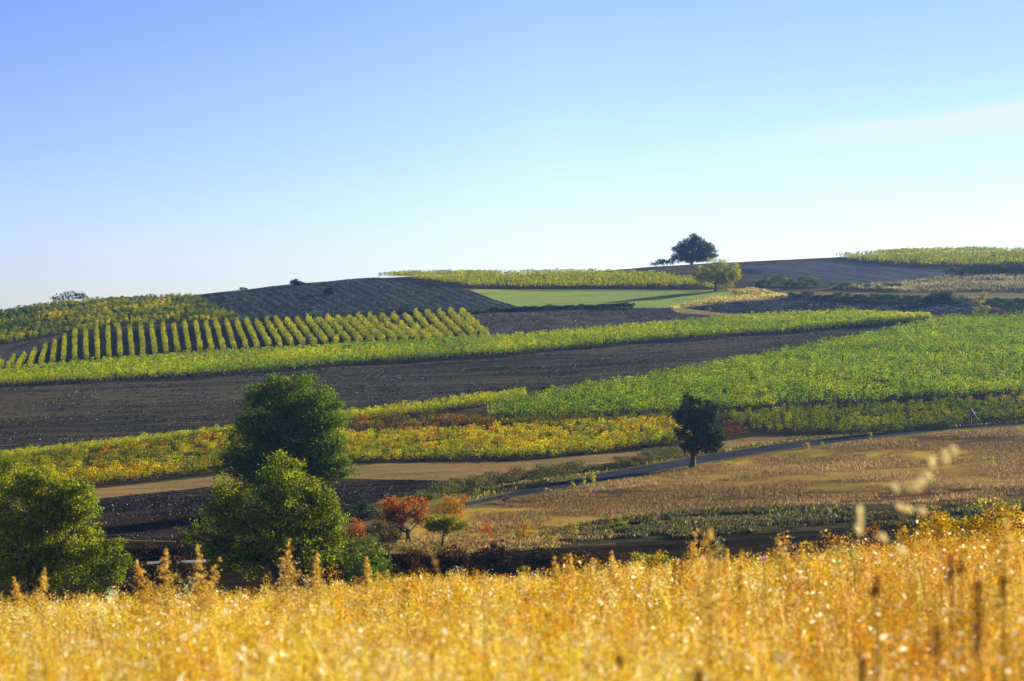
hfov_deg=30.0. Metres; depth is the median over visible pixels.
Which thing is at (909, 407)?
vine row
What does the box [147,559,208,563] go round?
pale lane
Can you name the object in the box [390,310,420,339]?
vine row
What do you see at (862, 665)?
dock stalk
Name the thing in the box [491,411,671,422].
vine row
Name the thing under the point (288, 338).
vine row
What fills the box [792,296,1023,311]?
weedy strip
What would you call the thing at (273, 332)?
vine row
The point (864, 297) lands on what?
hedge
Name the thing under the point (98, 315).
vine row
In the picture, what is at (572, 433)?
vine row
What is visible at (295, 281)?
bush
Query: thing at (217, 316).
vine row
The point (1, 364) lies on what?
vine row
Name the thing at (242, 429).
vine row
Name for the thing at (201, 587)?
feathery weed
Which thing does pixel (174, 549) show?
bush
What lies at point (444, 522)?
plum tree
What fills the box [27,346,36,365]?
vine row
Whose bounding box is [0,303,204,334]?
vine row
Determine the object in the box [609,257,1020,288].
stony strip
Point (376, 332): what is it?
vine row
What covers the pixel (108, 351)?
vine row
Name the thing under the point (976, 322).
vine row
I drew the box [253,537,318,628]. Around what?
feathery weed
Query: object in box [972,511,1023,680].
feathery weed
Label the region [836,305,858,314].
bush
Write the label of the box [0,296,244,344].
vineyard soil
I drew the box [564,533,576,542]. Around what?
scrub bush
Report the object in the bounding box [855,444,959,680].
oat stalk
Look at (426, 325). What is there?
vine row
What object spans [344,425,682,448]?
vine row
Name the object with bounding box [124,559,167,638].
feathery weed
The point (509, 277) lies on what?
vine row
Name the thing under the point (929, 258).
vine row
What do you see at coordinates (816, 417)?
vine row
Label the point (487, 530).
sapling
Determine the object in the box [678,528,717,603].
feathery weed
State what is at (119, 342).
vine row
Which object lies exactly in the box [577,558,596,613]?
feathery weed
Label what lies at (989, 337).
vine row
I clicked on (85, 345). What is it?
vine row
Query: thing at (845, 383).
vine row
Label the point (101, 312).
vine row
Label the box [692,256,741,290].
walnut tree
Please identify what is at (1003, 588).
dock stalk
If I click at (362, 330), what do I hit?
vine row
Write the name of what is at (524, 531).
sapling
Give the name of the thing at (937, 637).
dock stalk
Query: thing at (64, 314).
vine row
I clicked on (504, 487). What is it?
dry grass
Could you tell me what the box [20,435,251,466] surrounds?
vine row
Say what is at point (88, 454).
vine row
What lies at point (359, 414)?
vine row
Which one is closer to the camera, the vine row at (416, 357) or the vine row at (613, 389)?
the vine row at (613, 389)
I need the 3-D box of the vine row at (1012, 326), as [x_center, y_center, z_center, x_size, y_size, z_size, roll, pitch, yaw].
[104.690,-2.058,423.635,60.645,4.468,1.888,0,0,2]
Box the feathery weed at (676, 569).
[666,558,680,602]
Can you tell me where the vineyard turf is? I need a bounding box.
[1,313,481,371]
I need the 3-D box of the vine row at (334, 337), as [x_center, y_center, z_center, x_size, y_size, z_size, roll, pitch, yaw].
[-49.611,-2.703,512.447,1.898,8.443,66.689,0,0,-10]
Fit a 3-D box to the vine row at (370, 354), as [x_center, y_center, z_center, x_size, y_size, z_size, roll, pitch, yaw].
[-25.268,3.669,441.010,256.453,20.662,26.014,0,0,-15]
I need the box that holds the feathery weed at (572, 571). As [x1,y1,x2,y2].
[556,553,581,614]
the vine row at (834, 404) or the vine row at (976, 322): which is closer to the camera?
the vine row at (834, 404)
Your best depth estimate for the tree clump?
693.22 m
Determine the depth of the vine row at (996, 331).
418.66 m
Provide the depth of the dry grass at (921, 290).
545.76 m
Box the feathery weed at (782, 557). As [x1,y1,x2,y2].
[763,537,805,618]
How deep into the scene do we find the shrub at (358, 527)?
190.25 m
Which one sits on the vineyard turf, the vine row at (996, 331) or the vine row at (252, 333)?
the vine row at (252, 333)
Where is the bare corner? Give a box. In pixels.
[436,408,490,421]
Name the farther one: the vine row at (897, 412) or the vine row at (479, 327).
the vine row at (479, 327)
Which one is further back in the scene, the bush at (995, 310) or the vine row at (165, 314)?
the vine row at (165, 314)
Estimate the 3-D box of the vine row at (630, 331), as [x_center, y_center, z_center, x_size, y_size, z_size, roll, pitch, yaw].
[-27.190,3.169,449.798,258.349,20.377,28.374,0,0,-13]
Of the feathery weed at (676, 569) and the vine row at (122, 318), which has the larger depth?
the vine row at (122, 318)
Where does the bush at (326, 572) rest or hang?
on the valley floor
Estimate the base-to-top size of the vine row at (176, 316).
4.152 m
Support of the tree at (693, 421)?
on the brown meadow at (826, 483)
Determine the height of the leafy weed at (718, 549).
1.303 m
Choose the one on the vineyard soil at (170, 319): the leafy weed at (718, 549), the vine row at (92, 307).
the vine row at (92, 307)
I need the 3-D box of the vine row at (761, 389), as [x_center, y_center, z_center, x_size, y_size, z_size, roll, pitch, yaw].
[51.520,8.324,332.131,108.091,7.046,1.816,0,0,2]
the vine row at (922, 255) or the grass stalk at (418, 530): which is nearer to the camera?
the grass stalk at (418, 530)
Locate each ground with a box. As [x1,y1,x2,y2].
[0,282,1017,612]
[547,504,1019,546]
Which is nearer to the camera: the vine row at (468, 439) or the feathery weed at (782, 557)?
the feathery weed at (782, 557)
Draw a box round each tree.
[0,450,110,602]
[174,447,358,588]
[205,370,359,508]
[375,493,431,542]
[415,511,469,547]
[434,492,465,533]
[670,233,719,264]
[671,390,728,467]
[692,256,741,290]
[972,290,990,316]
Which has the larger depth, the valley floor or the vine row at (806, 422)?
the vine row at (806, 422)
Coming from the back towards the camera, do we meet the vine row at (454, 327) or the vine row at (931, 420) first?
the vine row at (454, 327)
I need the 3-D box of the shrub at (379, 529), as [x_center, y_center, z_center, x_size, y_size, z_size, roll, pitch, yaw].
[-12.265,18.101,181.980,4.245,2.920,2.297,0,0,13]
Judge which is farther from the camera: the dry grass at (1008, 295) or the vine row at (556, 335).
the dry grass at (1008, 295)
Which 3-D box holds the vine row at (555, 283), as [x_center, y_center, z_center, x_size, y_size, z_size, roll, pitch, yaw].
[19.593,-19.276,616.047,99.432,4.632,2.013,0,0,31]
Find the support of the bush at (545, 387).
on the field margin
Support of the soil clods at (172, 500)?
on the ploughed strip at (197, 492)
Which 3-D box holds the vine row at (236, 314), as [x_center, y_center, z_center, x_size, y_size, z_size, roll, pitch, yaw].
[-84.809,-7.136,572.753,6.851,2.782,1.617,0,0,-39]
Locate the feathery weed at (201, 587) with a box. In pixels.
[181,544,220,651]
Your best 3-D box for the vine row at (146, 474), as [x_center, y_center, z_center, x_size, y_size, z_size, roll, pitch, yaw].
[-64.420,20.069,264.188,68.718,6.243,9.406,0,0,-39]
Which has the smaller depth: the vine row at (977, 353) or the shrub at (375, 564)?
the shrub at (375, 564)
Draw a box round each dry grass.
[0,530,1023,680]
[389,519,625,553]
[467,420,1023,500]
[669,286,786,308]
[775,292,1023,298]
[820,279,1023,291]
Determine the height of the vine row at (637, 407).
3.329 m
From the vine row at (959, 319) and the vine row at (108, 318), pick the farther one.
the vine row at (108, 318)
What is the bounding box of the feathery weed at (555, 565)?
[546,556,570,620]
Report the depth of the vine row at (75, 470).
288.47 m
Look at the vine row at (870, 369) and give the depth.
350.20 m
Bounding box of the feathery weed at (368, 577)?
[348,556,387,637]
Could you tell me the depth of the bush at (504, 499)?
221.36 m
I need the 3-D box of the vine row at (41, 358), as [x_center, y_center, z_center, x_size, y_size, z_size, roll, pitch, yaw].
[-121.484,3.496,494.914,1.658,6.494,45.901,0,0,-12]
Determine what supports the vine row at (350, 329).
on the vineyard turf
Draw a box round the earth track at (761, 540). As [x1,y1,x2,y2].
[616,523,1023,549]
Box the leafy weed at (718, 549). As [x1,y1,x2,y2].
[707,536,726,580]
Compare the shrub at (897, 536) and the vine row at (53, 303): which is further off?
the vine row at (53, 303)
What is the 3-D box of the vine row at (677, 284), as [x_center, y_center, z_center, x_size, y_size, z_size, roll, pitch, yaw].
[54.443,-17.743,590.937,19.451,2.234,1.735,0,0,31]
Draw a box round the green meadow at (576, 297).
[469,289,737,307]
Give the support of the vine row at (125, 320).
on the vineyard soil at (170, 319)
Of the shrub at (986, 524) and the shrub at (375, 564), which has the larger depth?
the shrub at (375, 564)
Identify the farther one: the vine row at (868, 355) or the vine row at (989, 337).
the vine row at (989, 337)
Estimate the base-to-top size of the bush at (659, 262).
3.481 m
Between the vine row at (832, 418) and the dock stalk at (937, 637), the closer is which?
the dock stalk at (937, 637)
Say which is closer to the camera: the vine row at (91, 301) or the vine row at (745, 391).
the vine row at (745, 391)
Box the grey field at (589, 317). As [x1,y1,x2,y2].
[469,308,768,338]
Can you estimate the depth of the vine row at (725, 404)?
321.94 m
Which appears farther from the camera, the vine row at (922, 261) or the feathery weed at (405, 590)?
the vine row at (922, 261)
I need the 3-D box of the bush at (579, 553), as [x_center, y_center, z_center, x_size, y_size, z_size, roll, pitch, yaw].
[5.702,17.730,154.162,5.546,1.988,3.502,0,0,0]
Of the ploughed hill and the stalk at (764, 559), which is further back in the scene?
the ploughed hill
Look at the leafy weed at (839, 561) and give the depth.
20.00 m
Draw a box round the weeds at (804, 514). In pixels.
[543,498,1023,538]
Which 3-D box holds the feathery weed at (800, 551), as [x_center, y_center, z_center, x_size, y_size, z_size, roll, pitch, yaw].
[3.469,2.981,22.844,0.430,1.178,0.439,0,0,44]
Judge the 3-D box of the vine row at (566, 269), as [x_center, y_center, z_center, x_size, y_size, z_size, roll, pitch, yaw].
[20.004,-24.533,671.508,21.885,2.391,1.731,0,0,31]
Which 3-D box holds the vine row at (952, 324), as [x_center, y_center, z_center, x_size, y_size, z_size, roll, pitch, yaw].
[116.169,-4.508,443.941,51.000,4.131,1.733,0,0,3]
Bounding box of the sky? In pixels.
[0,0,1023,310]
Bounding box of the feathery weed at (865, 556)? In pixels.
[852,550,875,599]
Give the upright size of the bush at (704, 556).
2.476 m
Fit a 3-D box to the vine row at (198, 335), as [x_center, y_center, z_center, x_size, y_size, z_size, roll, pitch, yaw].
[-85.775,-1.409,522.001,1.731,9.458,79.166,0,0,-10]
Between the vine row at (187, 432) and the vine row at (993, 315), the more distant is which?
the vine row at (993, 315)
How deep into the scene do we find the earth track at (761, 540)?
169.22 m
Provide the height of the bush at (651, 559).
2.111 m
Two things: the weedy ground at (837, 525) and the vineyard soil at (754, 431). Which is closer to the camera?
the weedy ground at (837, 525)
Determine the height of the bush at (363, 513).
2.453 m
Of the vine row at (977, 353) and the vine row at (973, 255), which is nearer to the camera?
the vine row at (977, 353)
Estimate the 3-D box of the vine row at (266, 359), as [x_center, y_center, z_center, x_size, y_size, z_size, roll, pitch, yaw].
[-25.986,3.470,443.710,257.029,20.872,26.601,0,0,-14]
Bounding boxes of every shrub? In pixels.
[75,536,142,596]
[336,527,364,542]
[339,533,398,584]
[350,518,369,536]
[359,515,402,544]
[890,525,919,553]
[910,506,975,555]
[960,497,1023,549]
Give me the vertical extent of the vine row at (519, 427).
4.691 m
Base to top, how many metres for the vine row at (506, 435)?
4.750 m
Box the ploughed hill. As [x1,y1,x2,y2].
[197,278,513,320]
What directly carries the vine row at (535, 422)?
on the vineyard soil at (754, 431)
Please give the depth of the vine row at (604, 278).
630.73 m
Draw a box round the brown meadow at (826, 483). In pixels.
[390,427,1023,555]
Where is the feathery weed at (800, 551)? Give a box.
[785,541,815,633]
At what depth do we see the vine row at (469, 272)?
658.71 m
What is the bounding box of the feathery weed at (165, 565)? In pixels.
[136,547,192,642]
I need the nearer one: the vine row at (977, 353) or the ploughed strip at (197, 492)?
the ploughed strip at (197, 492)
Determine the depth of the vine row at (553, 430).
296.94 m
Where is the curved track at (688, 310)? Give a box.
[669,288,808,315]
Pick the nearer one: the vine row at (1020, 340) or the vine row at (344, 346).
the vine row at (1020, 340)
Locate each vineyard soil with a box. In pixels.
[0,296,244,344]
[0,316,935,387]
[0,321,1023,499]
[381,271,718,289]
[835,252,1023,269]
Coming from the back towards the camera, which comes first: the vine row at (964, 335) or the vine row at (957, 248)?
the vine row at (957, 248)
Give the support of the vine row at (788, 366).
on the vineyard soil at (754, 431)
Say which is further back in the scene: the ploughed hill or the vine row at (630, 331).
the ploughed hill
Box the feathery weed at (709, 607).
[688,525,731,680]
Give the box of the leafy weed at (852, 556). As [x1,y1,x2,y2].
[841,548,863,588]
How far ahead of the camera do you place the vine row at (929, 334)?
421.50 m
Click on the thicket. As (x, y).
(1012, 268)
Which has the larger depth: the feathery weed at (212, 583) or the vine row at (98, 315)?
the vine row at (98, 315)
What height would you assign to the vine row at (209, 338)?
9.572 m
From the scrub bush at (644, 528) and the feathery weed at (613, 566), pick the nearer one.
the feathery weed at (613, 566)
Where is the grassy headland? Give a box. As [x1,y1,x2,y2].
[932,315,1020,321]
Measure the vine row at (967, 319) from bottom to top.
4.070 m
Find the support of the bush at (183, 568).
on the valley floor
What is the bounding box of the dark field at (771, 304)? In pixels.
[694,299,1023,314]
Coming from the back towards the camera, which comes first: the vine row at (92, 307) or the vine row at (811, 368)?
the vine row at (92, 307)
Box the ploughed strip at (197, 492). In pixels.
[0,479,465,540]
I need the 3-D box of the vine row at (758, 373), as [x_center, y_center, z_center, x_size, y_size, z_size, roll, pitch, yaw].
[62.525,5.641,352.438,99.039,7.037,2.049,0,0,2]
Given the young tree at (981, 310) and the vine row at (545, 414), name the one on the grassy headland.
the young tree at (981, 310)
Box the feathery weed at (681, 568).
[675,553,687,609]
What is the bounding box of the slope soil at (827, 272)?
[743,260,957,284]
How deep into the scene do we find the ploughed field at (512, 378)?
390.43 m
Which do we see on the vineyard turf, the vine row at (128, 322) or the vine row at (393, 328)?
the vine row at (393, 328)
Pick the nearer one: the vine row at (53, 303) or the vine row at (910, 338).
the vine row at (910, 338)
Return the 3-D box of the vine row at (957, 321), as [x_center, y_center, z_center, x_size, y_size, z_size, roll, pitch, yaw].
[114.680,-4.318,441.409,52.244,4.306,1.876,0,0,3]
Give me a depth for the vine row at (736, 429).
290.62 m
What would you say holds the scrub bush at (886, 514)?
on the weedy ground at (837, 525)
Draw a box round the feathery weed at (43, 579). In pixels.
[23,567,53,631]
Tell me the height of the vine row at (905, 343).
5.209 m
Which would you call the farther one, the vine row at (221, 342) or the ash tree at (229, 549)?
the vine row at (221, 342)
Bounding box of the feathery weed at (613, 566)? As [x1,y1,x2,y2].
[599,550,630,616]
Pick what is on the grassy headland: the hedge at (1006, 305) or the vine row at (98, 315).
the hedge at (1006, 305)
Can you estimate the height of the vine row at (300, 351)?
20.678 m
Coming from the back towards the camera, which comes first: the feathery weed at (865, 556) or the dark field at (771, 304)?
the dark field at (771, 304)
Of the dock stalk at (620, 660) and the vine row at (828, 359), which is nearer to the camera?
the dock stalk at (620, 660)
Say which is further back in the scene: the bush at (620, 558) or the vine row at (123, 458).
the vine row at (123, 458)
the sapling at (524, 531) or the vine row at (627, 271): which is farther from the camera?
the vine row at (627, 271)
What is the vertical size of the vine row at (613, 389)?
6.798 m
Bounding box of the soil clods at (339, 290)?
[199,277,517,322]
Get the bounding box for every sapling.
[480,522,494,538]
[514,517,533,537]
[541,528,557,543]
[570,522,577,540]
[589,470,595,481]
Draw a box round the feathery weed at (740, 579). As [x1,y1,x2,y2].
[727,553,750,621]
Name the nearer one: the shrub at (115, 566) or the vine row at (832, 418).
the shrub at (115, 566)
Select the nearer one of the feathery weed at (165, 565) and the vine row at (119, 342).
the feathery weed at (165, 565)
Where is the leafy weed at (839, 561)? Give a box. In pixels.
[828,545,846,613]
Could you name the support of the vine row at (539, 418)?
on the vineyard soil at (754, 431)
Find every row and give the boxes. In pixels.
[0,293,154,320]
[0,293,170,320]
[0,293,180,322]
[0,295,188,324]
[0,295,196,328]
[0,296,113,314]
[0,296,126,316]
[0,296,138,318]
[0,298,205,330]
[0,298,207,331]
[0,300,64,311]
[0,302,206,333]
[0,302,214,335]
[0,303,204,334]
[0,306,223,339]
[0,307,218,340]
[0,308,882,370]
[0,309,921,371]
[0,310,920,372]
[0,312,920,374]
[0,312,921,376]
[0,312,928,378]
[0,313,931,383]
[0,313,933,386]
[0,314,932,382]
[0,359,4,368]
[0,387,525,456]
[0,389,526,459]
[0,446,254,482]
[0,454,220,483]
[0,459,268,493]
[1,294,192,324]
[1,294,195,324]
[1,295,128,316]
[1,295,148,319]
[1,295,196,327]
[1,296,116,315]
[1,308,926,370]
[1,312,930,381]
[1,312,931,380]
[1,326,93,341]
[1,336,17,342]
[1,387,525,455]
[1,452,240,483]
[1,456,270,487]
[2,295,147,317]
[2,306,216,339]
[2,310,926,374]
[2,312,929,375]
[2,387,525,456]
[2,436,250,471]
[2,447,250,474]
[2,456,268,490]
[3,293,191,322]
[3,296,200,327]
[3,306,214,338]
[3,312,932,381]
[4,299,72,312]
[4,302,211,334]
[4,388,524,459]
[5,298,203,328]
[5,354,15,369]
[6,302,216,336]
[6,308,915,368]
[7,440,251,472]
[8,432,244,462]
[11,311,927,372]
[14,351,26,366]
[20,434,244,465]
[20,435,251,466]
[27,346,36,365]
[38,342,47,364]
[49,339,56,363]
[60,333,66,361]
[72,327,77,361]
[82,327,89,360]
[94,325,99,359]
[105,324,111,358]
[113,308,225,326]
[115,322,122,356]
[127,324,134,355]
[130,310,224,324]
[138,323,145,354]
[145,311,224,323]
[149,321,157,354]
[160,318,168,352]
[171,322,180,353]
[181,310,230,321]
[182,320,190,352]
[192,311,233,320]
[193,320,202,352]
[203,320,214,351]
[204,313,234,320]
[211,313,238,320]
[213,318,225,349]
[219,312,238,320]
[224,318,236,348]
[234,317,247,349]
[244,316,259,347]
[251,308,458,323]
[254,318,271,348]
[264,317,282,346]
[274,315,294,346]
[284,316,305,347]
[294,316,316,344]
[300,429,689,461]
[301,416,673,441]
[305,313,328,344]
[315,316,339,344]
[325,313,350,342]
[332,415,674,436]
[335,314,362,342]
[338,410,489,426]
[338,420,496,433]
[339,415,492,429]
[340,415,490,427]
[340,424,679,446]
[341,417,675,442]
[343,416,495,430]
[343,432,687,461]
[344,314,373,341]
[344,418,672,439]
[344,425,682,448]
[345,429,675,453]
[345,429,692,456]
[346,427,679,451]
[348,421,678,444]
[356,312,385,341]
[367,311,397,341]
[378,270,665,277]
[379,312,408,340]
[384,271,674,278]
[389,269,653,276]
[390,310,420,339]
[391,271,683,279]
[401,269,634,275]
[401,272,689,281]
[402,312,431,339]
[413,273,693,282]
[413,308,442,339]
[423,274,704,283]
[424,309,454,338]
[432,275,709,285]
[436,308,465,337]
[440,269,620,274]
[442,276,704,286]
[447,307,476,336]
[458,280,489,285]
[459,307,488,335]
[487,378,1022,412]
[487,378,1022,413]
[488,374,1023,408]
[488,380,1023,418]
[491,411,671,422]
[495,411,672,424]
[498,373,1023,406]
[498,413,669,426]
[509,372,1023,404]
[514,395,778,416]
[515,370,1022,402]
[525,367,1021,399]
[526,268,608,273]
[535,366,1023,396]
[542,267,596,272]
[545,365,1022,394]
[560,362,1021,392]
[574,361,1022,389]
[584,360,1023,388]
[592,357,1023,385]
[602,356,1021,384]
[617,355,1023,382]
[632,400,706,415]
[636,353,1023,379]
[649,352,1023,377]
[659,280,713,286]
[660,349,1023,375]
[671,348,1023,373]
[679,347,1021,371]
[690,344,1023,370]
[703,344,1023,366]
[715,344,1022,366]
[722,343,1023,365]
[722,425,748,433]
[723,419,748,426]
[724,394,971,415]
[730,391,1023,417]
[731,340,1023,363]
[731,395,1023,419]
[734,396,1023,421]
[736,340,1014,361]
[742,400,1023,423]
[743,338,1023,360]
[749,402,1022,426]
[751,401,1023,427]
[753,337,1022,358]
[758,404,1023,429]
[762,336,1023,356]
[768,405,1023,431]
[772,335,1023,354]
[780,335,1023,352]
[784,403,836,410]
[787,332,1023,351]
[788,391,887,406]
[793,332,1021,350]
[794,409,1020,432]
[801,330,1023,349]
[811,328,1020,347]
[820,408,1023,432]
[821,329,1023,344]
[831,328,1023,342]
[836,251,1023,257]
[836,326,1023,341]
[841,252,1022,257]
[841,326,1020,341]
[845,250,1023,255]
[847,323,1023,339]
[848,253,1023,260]
[852,322,1023,337]
[858,249,1023,254]
[858,254,1023,261]
[859,322,1020,336]
[867,255,1023,262]
[869,320,1023,335]
[873,247,1022,253]
[879,247,1023,252]
[879,256,1023,263]
[879,319,1022,333]
[885,246,1018,252]
[885,318,1023,332]
[888,246,1023,252]
[894,257,997,264]
[896,317,1021,328]
[896,318,1023,331]
[902,317,1022,327]
[906,246,997,250]
[909,315,1023,325]
[919,259,981,265]
[922,314,1021,325]
[926,314,1023,323]
[932,312,1023,322]
[936,309,1021,321]
[941,311,992,320]
[948,383,1023,397]
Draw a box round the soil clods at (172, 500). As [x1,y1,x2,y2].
[2,478,461,545]
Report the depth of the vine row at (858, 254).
655.82 m
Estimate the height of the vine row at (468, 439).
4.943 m
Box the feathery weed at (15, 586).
[2,577,32,640]
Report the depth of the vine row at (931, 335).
416.36 m
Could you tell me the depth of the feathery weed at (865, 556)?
24.71 m
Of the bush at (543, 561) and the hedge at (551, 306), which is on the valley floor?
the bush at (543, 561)
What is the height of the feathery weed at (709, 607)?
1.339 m
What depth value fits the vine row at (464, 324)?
511.59 m
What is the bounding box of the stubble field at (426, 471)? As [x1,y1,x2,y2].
[3,437,790,512]
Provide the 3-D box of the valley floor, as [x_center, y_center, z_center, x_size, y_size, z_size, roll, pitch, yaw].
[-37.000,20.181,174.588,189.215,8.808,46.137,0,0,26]
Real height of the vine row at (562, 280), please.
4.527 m
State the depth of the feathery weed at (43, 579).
24.65 m
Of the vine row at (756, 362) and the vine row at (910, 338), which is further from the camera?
the vine row at (910, 338)
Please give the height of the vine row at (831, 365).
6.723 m
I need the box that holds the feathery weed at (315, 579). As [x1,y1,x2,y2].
[297,551,334,632]
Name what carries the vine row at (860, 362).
on the vineyard soil at (754, 431)
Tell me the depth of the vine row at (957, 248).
672.87 m
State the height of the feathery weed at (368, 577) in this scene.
1.288 m
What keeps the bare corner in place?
on the vineyard soil at (754, 431)
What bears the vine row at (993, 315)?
on the vineyard soil at (754, 431)
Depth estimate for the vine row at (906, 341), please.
406.37 m
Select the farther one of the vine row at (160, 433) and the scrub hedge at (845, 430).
the vine row at (160, 433)
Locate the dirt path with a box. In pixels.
[250,312,449,322]
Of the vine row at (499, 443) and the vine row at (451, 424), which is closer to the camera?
the vine row at (499, 443)
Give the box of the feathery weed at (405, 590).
[393,577,424,629]
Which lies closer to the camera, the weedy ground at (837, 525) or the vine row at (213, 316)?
the weedy ground at (837, 525)
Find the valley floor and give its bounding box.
[0,540,1013,601]
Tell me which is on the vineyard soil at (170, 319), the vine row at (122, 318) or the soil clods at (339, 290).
the vine row at (122, 318)
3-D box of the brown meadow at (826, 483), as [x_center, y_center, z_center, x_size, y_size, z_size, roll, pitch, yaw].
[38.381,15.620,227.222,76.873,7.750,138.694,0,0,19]
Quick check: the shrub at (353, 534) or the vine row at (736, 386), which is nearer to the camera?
the shrub at (353, 534)
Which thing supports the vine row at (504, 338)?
on the vineyard turf
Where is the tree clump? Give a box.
[50,290,90,300]
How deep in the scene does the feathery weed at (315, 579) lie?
24.74 m
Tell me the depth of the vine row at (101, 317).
598.66 m
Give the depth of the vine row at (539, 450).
279.05 m
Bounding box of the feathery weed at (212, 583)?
[189,557,226,634]
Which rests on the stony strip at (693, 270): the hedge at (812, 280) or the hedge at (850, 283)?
the hedge at (812, 280)
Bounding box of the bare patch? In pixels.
[0,334,66,365]
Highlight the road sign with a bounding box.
[968,409,974,422]
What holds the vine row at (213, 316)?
on the vineyard soil at (170, 319)
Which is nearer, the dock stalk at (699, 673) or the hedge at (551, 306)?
the dock stalk at (699, 673)
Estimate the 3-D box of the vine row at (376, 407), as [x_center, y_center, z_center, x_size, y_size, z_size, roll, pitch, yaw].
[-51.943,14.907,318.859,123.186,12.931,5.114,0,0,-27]
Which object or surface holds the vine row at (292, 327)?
on the vineyard turf
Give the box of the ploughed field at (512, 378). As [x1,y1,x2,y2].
[0,322,924,457]
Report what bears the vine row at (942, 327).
on the vineyard soil at (754, 431)
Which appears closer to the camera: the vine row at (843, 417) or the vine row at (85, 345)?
the vine row at (843, 417)
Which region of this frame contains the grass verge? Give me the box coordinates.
[377,424,1023,516]
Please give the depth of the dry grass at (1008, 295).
531.37 m
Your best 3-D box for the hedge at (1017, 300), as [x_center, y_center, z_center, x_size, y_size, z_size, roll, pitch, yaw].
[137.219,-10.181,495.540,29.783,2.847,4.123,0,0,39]
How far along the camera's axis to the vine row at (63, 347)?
499.31 m
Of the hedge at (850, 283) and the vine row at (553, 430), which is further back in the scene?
the hedge at (850, 283)
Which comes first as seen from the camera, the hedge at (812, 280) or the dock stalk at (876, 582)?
the dock stalk at (876, 582)
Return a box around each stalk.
[402,519,449,679]
[614,652,625,680]
[686,670,709,680]
[762,556,766,630]
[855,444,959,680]
[857,656,869,680]
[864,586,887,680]
[869,574,881,680]
[927,628,947,680]
[943,555,956,680]
[955,563,965,680]
[964,579,988,680]
[998,575,1009,680]
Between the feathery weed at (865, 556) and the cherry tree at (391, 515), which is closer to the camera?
the feathery weed at (865, 556)
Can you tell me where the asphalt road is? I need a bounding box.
[465,421,1023,505]
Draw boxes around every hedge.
[411,444,683,500]
[466,302,634,313]
[753,273,822,286]
[787,291,944,301]
[831,281,903,287]
[841,419,956,435]
[987,297,1023,303]
[990,300,1023,312]
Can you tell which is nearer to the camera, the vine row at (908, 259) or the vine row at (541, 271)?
the vine row at (908, 259)
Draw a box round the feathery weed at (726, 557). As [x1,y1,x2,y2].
[716,549,734,602]
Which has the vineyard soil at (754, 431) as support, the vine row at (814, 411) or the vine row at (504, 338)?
the vine row at (814, 411)
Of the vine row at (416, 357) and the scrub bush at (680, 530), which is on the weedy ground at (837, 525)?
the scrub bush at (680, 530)
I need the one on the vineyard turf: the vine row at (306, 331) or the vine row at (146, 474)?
the vine row at (306, 331)
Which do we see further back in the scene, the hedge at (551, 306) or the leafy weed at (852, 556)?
the hedge at (551, 306)
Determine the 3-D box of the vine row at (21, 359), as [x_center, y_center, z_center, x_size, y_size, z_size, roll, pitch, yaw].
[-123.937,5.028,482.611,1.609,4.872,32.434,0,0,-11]
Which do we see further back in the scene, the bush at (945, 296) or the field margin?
the bush at (945, 296)
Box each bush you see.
[121,540,171,558]
[134,551,198,583]
[159,538,201,557]
[289,278,305,285]
[298,557,355,583]
[323,286,335,293]
[342,501,382,519]
[381,547,436,571]
[389,307,408,313]
[422,544,476,568]
[468,539,522,568]
[497,495,510,502]
[512,545,567,568]
[541,384,556,395]
[556,548,615,571]
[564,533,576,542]
[597,553,637,572]
[607,519,628,526]
[625,551,672,574]
[638,522,650,529]
[649,258,676,265]
[671,527,689,535]
[678,548,729,571]
[722,523,747,532]
[781,522,797,529]
[806,515,834,524]
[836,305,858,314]
[844,517,862,527]
[877,510,898,519]
[912,511,933,519]
[916,290,970,303]
[986,306,1005,318]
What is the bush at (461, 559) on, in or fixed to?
on the valley floor
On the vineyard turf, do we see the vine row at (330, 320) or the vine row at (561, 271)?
the vine row at (330, 320)
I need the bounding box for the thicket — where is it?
[943,260,1023,275]
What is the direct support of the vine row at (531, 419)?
on the vineyard soil at (754, 431)
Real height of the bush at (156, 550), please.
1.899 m
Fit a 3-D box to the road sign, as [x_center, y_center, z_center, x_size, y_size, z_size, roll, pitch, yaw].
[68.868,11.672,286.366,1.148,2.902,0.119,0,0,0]
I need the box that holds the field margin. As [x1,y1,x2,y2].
[344,330,897,419]
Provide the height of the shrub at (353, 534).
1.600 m

